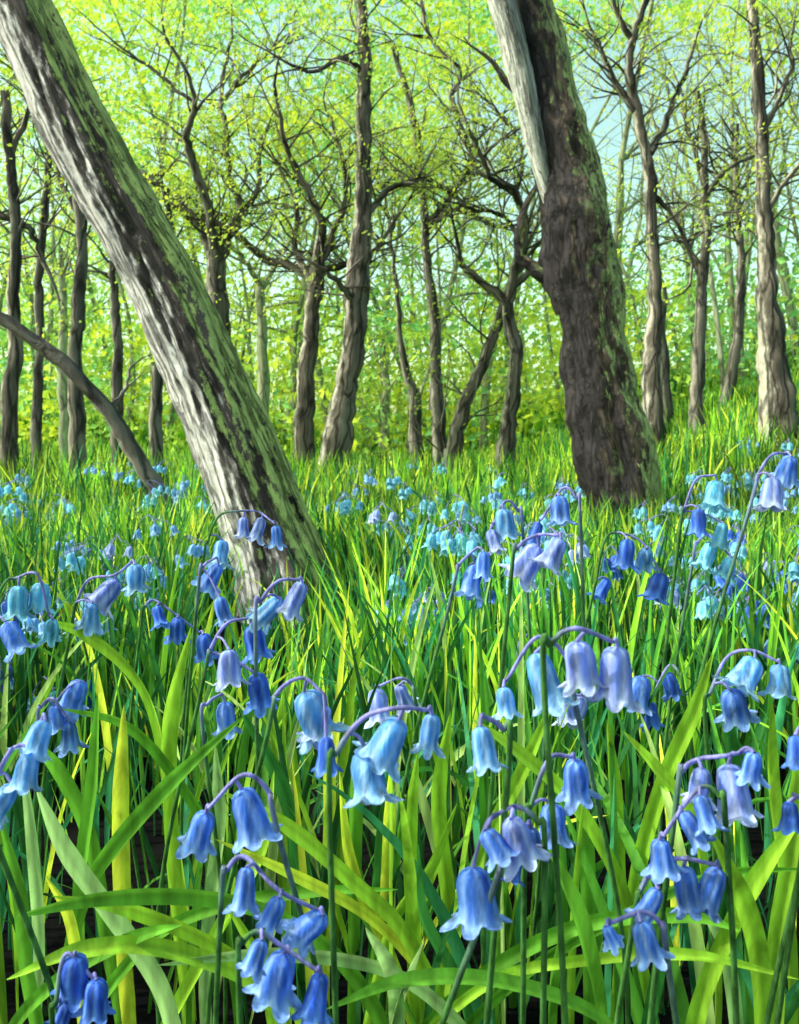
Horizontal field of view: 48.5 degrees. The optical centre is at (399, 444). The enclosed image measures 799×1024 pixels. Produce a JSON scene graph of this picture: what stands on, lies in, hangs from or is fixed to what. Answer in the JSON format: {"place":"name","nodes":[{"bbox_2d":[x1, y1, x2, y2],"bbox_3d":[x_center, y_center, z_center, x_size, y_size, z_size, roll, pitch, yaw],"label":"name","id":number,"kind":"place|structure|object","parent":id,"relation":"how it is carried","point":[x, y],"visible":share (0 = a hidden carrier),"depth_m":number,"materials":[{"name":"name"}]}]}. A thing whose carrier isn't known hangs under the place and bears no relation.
{"place":"outdoors","nodes":[
{"label":"outdoors","id":0,"kind":"place"},
{"bbox_2d":[0,571,61,662],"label":"bluebell","id":1,"kind":"object","parent":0,"point":[12,635],"visible":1,"depth_m":0.78,"materials":[{"name":"blue plant"}]},
{"bbox_2d":[0,0,798,415],"label":"sky","id":2,"kind":"structure","parent":0,"point":[594,110],"materials":[{"name":"blue"}]},
{"bbox_2d":[0,339,798,1023],"bbox_3d":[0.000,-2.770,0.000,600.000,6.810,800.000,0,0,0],"label":"ground","id":3,"kind":"structure","parent":0,"point":[54,932],"depth_m":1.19,"materials":[{"name":"green plant"}]},
{"bbox_2d":[0,712,58,1012],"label":"bluebell","id":4,"kind":"object","parent":3,"relation":"on","point":[33,748],"visible":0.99,"depth_m":0.49,"materials":[{"name":"blue plant"}]},
{"bbox_2d":[0,149,95,465],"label":"slender tree","id":5,"kind":"object","parent":3,"relation":"on","point":[64,418],"visible":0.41,"depth_m":11.95,"materials":[{"name":"brown plant"}]},
{"bbox_2d":[33,679,89,830],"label":"bluebell","id":6,"kind":"object","parent":3,"relation":"on","point":[74,693],"visible":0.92,"depth_m":0.80,"materials":[{"name":"blue plant"}]},
{"bbox_2d":[0,0,138,478],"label":"ash tree","id":7,"kind":"object","parent":3,"relation":"on","point":[10,388],"visible":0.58,"depth_m":7.96,"materials":[{"name":"plant"}]},
{"bbox_2d":[0,0,154,467],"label":"slender tree","id":8,"kind":"object","parent":3,"relation":"on","point":[36,411],"visible":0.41,"depth_m":9.96,"materials":[{"name":"brown plant"}]},
{"bbox_2d":[44,950,115,1023],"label":"bluebell","id":9,"kind":"object","parent":3,"relation":"on","point":[74,987],"visible":1,"depth_m":0.51,"materials":[{"name":"blue plant"}]},
{"bbox_2d":[0,311,174,519],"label":"bent tree","id":10,"kind":"object","parent":3,"relation":"on","point":[108,411],"visible":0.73,"depth_m":5.17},
{"bbox_2d":[37,559,151,1016],"bbox_3d":[-0.302,0.352,0.839,0.164,0.494,0.050,0,0,35],"label":"bluebell","id":11,"kind":"object","parent":3,"relation":"on","point":[103,596],"visible":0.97,"depth_m":0.81,"materials":[{"name":"blue plant"}]},
{"bbox_2d":[0,42,188,477],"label":"slender tree","id":12,"kind":"object","parent":3,"relation":"on","point":[77,422],"visible":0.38,"depth_m":8.95,"materials":[{"name":"brown plant"}]},
{"bbox_2d":[24,121,216,465],"bbox_3d":[-3.596,-1.651,11.037,2.361,4.542,1.333,0,0,20],"label":"slender tree","id":13,"kind":"object","parent":3,"relation":"on","point":[117,372],"visible":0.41,"depth_m":10.95,"materials":[{"name":"brown plant"}]},
{"bbox_2d":[148,365,163,479],"bbox_3d":[-2.720,-0.116,9.995,0.215,1.552,0.201,0,0,0],"label":"slender tree","id":14,"kind":"object","parent":3,"relation":"on","point":[155,427],"visible":0.62,"depth_m":9.95,"materials":[{"name":"wood"}]},
{"bbox_2d":[128,599,219,926],"bbox_3d":[-0.265,0.384,0.990,0.146,0.428,0.069,0,0,39],"label":"bluebell","id":15,"kind":"object","parent":3,"relation":"on","point":[176,635],"visible":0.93,"depth_m":0.96,"materials":[{"name":"blue plant"}]},
{"bbox_2d":[0,0,354,629],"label":"leaning tree","id":16,"kind":"object","parent":3,"relation":"on","point":[239,457],"visible":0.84,"depth_m":2.90,"materials":[{"name":"brown plant"}]},
{"bbox_2d":[16,0,382,338],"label":"oak tree","id":17,"kind":"object","parent":3,"relation":"on","point":[216,267],"visible":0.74,"depth_m":12.98,"materials":[{"name":"green plant"}]},
{"bbox_2d":[179,556,235,862],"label":"bluebell","id":18,"kind":"object","parent":3,"relation":"on","point":[207,580],"visible":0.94,"depth_m":0.86,"materials":[{"name":"blue plant"}]},
{"bbox_2d":[154,617,279,1023],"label":"bluebell","id":19,"kind":"object","parent":3,"relation":"on","point":[230,664],"visible":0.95,"depth_m":0.67,"materials":[{"name":"blue plant"}]},
{"bbox_2d":[200,692,242,1023],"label":"bluebell","id":20,"kind":"object","parent":3,"relation":"on","point":[225,714],"visible":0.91,"depth_m":0.73,"materials":[{"name":"blue plant"}]},
{"bbox_2d":[180,510,286,762],"bbox_3d":[-0.210,0.336,1.027,0.161,0.522,0.069,0,0,31],"label":"bluebell","id":21,"kind":"object","parent":3,"relation":"on","point":[221,549],"visible":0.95,"depth_m":1.01,"materials":[{"name":"blue plant"}]},
{"bbox_2d":[175,772,332,1023],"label":"bluebell","id":22,"kind":"object","parent":3,"relation":"on","point":[256,827],"visible":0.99,"depth_m":0.50,"materials":[{"name":"blue plant"}]},
{"bbox_2d":[154,128,354,415],"bbox_3d":[-2.338,-2.428,15.171,4.408,6.156,2.728,0,0,-14],"label":"young tree","id":23,"kind":"object","parent":3,"relation":"on","point":[263,387],"visible":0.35,"depth_m":15.91,"materials":[{"name":"green plant"}]},
{"bbox_2d":[213,854,327,1023],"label":"bluebell","id":24,"kind":"object","parent":3,"relation":"on","point":[304,931],"visible":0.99,"depth_m":0.48,"materials":[{"name":"blue plant"}]},
{"bbox_2d":[246,576,307,962],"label":"bluebell","id":25,"kind":"object","parent":3,"relation":"on","point":[264,614],"visible":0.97,"depth_m":0.66,"materials":[{"name":"blue plant"}]},
{"bbox_2d":[205,676,349,1023],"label":"bluebell","id":26,"kind":"object","parent":3,"relation":"on","point":[319,726],"visible":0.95,"depth_m":0.57,"materials":[{"name":"blue plant"}]},
{"bbox_2d":[235,928,333,1023],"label":"bluebell","id":27,"kind":"object","parent":3,"relation":"on","point":[273,987],"visible":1,"depth_m":0.46,"materials":[{"name":"blue plant"}]},
{"bbox_2d":[141,0,468,470],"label":"oak tree","id":28,"kind":"object","parent":3,"relation":"on","point":[325,245],"visible":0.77,"depth_m":12.49,"materials":[{"name":"green plant"}]},
{"bbox_2d":[208,0,481,476],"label":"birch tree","id":29,"kind":"object","parent":3,"relation":"on","point":[338,430],"visible":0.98,"depth_m":11.49,"materials":[{"name":"plant"}]},
{"bbox_2d":[316,270,443,457],"bbox_3d":[-0.449,-1.505,18.787,2.406,4.562,2.048,0,0,44],"label":"young tree","id":30,"kind":"object","parent":3,"relation":"on","point":[385,410],"visible":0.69,"depth_m":18.92,"materials":[{"name":"green plant"}]},
{"bbox_2d":[326,705,444,1023],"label":"bluebell","id":31,"kind":"object","parent":3,"relation":"on","point":[375,757],"visible":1,"depth_m":0.45,"materials":[{"name":"blue plant"}]},
{"bbox_2d":[0,0,798,455],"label":"woodland foliage","id":32,"kind":"object","parent":3,"relation":"on","point":[192,6],"visible":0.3,"depth_m":23.64,"materials":[{"name":"green plant"}]},
{"bbox_2d":[0,0,798,457],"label":"distant trees","id":33,"kind":"object","parent":3,"relation":"on","point":[728,260],"visible":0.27,"depth_m":21.60,"materials":[{"name":"green plant"}]},
{"bbox_2d":[0,201,798,458],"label":"undergrowth foliage","id":34,"kind":"object","parent":3,"relation":"on","point":[532,316],"visible":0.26,"depth_m":19.76,"materials":[{"name":"green plant"}]},
{"bbox_2d":[0,432,798,766],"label":"bluebell field","id":35,"kind":"structure","parent":3,"relation":"on","point":[432,540],"depth_m":2.22,"materials":[{"name":"blue plant"}]},
{"bbox_2d":[1,621,798,1023],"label":"leaves","id":36,"kind":"object","parent":3,"relation":"on","point":[125,949],"depth_m":0.65,"materials":[{"name":"green plant"}]},
{"bbox_2d":[296,52,506,462],"bbox_3d":[0.089,-3.684,17.552,4.346,8.882,2.645,0,0,0],"label":"slender tree","id":37,"kind":"object","parent":3,"relation":"on","point":[414,434],"visible":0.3,"depth_m":16.97,"materials":[{"name":"brown plant"}]},
{"bbox_2d":[364,677,456,889],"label":"bluebell","id":38,"kind":"object","parent":3,"relation":"on","point":[402,695],"visible":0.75,"depth_m":0.80,"materials":[{"name":"blue plant"}]},
{"bbox_2d":[327,0,540,470],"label":"slender tree","id":39,"kind":"object","parent":3,"relation":"on","point":[436,394],"visible":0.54,"depth_m":14.90,"materials":[{"name":"green plant"}]},
{"bbox_2d":[398,546,492,825],"bbox_3d":[0.027,0.338,0.801,0.032,0.498,0.136,0,0,-45],"label":"bluebell","id":40,"kind":"object","parent":3,"relation":"on","point":[477,571],"visible":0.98,"depth_m":0.77,"materials":[{"name":"blue plant"}]},
{"bbox_2d":[467,712,512,1023],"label":"bluebell","id":41,"kind":"object","parent":3,"relation":"on","point":[485,757],"visible":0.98,"depth_m":0.45,"materials":[{"name":"blue plant"}]},
{"bbox_2d":[439,819,552,1023],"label":"bluebell","id":42,"kind":"object","parent":3,"relation":"on","point":[536,839],"visible":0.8,"depth_m":0.46,"materials":[{"name":"plant"}]},
{"bbox_2d":[319,0,682,470],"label":"forked tree","id":43,"kind":"object","parent":3,"relation":"on","point":[504,317],"visible":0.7,"depth_m":13.32,"materials":[{"name":"green plant"}]},
{"bbox_2d":[486,499,538,959],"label":"bluebell","id":44,"kind":"object","parent":3,"relation":"on","point":[503,523],"visible":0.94,"depth_m":0.88,"materials":[{"name":"blue plant"}]},
{"bbox_2d":[480,532,566,1004],"bbox_3d":[0.084,0.325,0.679,0.034,0.522,0.121,0,0,-24],"label":"bluebell","id":45,"kind":"object","parent":3,"relation":"on","point":[527,563],"visible":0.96,"depth_m":0.65,"materials":[{"name":"blue plant"}]},
{"bbox_2d":[524,486,585,764],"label":"bluebell","id":46,"kind":"object","parent":3,"relation":"on","point":[558,506],"visible":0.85,"depth_m":0.86,"materials":[{"name":"blue plant"}]},
{"bbox_2d":[440,0,673,526],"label":"oak tree","id":47,"kind":"object","parent":3,"relation":"on","point":[575,270],"visible":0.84,"depth_m":5.24,"materials":[{"name":"brown plant"}]},
{"bbox_2d":[529,692,588,961],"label":"bluebell","id":48,"kind":"object","parent":3,"relation":"on","point":[570,718],"visible":0.48,"depth_m":0.86,"materials":[{"name":"blue plant"}]},
{"bbox_2d":[492,635,630,1023],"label":"bluebell","id":49,"kind":"object","parent":3,"relation":"on","point":[506,708],"visible":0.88,"depth_m":0.54,"materials":[{"name":"blue plant"}]},
{"bbox_2d":[520,752,602,1023],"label":"bluebell","id":50,"kind":"object","parent":3,"relation":"on","point":[575,792],"visible":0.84,"depth_m":0.51,"materials":[{"name":"blue plant"}]},
{"bbox_2d":[540,626,644,1023],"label":"bluebell","id":51,"kind":"object","parent":3,"relation":"on","point":[612,681],"visible":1,"depth_m":0.44,"materials":[{"name":"blue plant"}]},
{"bbox_2d":[548,531,668,948],"bbox_3d":[0.209,0.335,0.939,0.148,0.491,0.057,0,0,39],"label":"bluebell","id":52,"kind":"object","parent":3,"relation":"on","point":[657,587],"visible":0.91,"depth_m":0.91,"materials":[{"name":"blue plant"}]},
{"bbox_2d":[602,909,679,1023],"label":"bluebell","id":53,"kind":"object","parent":3,"relation":"on","point":[648,949],"visible":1,"depth_m":0.45,"materials":[{"name":"blue plant"}]},
{"bbox_2d":[622,664,705,943],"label":"bluebell","id":54,"kind":"object","parent":3,"relation":"on","point":[641,689],"visible":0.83,"depth_m":0.82,"materials":[{"name":"blue plant"}]},
{"bbox_2d":[660,287,673,424],"bbox_3d":[4.211,-1.272,14.006,0.242,2.413,0.212,0,0,0],"label":"slender tree","id":55,"kind":"object","parent":3,"relation":"on","point":[665,379],"visible":0.45,"depth_m":13.94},
{"bbox_2d":[554,0,781,448],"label":"ash tree","id":56,"kind":"object","parent":3,"relation":"on","point":[652,397],"visible":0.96,"depth_m":9.46,"materials":[{"name":"green plant"}]},
{"bbox_2d":[614,855,725,1023],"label":"bluebell","id":57,"kind":"object","parent":3,"relation":"on","point":[695,898],"visible":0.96,"depth_m":0.49,"materials":[{"name":"blue plant"}]},
{"bbox_2d":[640,783,739,1023],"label":"bluebell","id":58,"kind":"object","parent":3,"relation":"on","point":[662,865],"visible":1,"depth_m":0.48,"materials":[{"name":"blue plant"}]},
{"bbox_2d":[654,474,732,887],"bbox_3d":[0.285,0.304,0.901,0.048,0.549,0.118,0,0,-25],"label":"bluebell","id":59,"kind":"object","parent":3,"relation":"on","point":[713,499],"visible":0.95,"depth_m":0.87,"materials":[{"name":"blue plant"}]},
{"bbox_2d":[591,0,798,438],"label":"slender tree","id":60,"kind":"object","parent":3,"relation":"on","point":[698,358],"visible":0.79,"depth_m":10.97,"materials":[{"name":"green plant"}]},
{"bbox_2d":[658,534,735,890],"bbox_3d":[0.311,0.337,0.976,0.052,0.483,0.118,0,0,-31],"label":"bluebell","id":61,"kind":"object","parent":3,"relation":"on","point":[706,558],"visible":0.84,"depth_m":0.94,"materials":[{"name":"blue plant"}]},
{"bbox_2d":[617,69,798,421],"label":"slender tree","id":62,"kind":"object","parent":3,"relation":"on","point":[731,376],"visible":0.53,"depth_m":11.95,"materials":[{"name":"brown plant"}]},
{"bbox_2d":[647,746,770,1023],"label":"bluebell","id":63,"kind":"object","parent":3,"relation":"on","point":[732,780],"visible":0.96,"depth_m":0.49,"materials":[{"name":"blue plant"}]},
{"bbox_2d":[658,451,798,1013],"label":"bluebell","id":64,"kind":"object","parent":3,"relation":"on","point":[784,474],"visible":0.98,"depth_m":0.79,"materials":[{"name":"blue plant"}]},
{"bbox_2d":[703,649,797,951],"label":"bluebell","id":65,"kind":"object","parent":3,"relation":"on","point":[743,675],"visible":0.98,"depth_m":0.68,"materials":[{"name":"blue plant"}]},
{"bbox_2d":[705,0,798,450],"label":"slender tree","id":66,"kind":"object","parent":3,"relation":"on","point":[777,392],"visible":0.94,"depth_m":8.43,"materials":[{"name":"plant"}]},
{"bbox_2d":[763,792,798,1023],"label":"bluebell","id":67,"kind":"object","parent":3,"relation":"on","point":[788,823],"visible":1,"depth_m":0.51,"materials":[{"name":"plant"}]},
{"bbox_2d":[774,726,798,1023],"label":"bluebell","id":68,"kind":"object","parent":3,"relation":"on","point":[792,760],"visible":1,"depth_m":0.50,"materials":[{"name":"plant"}]}
]}

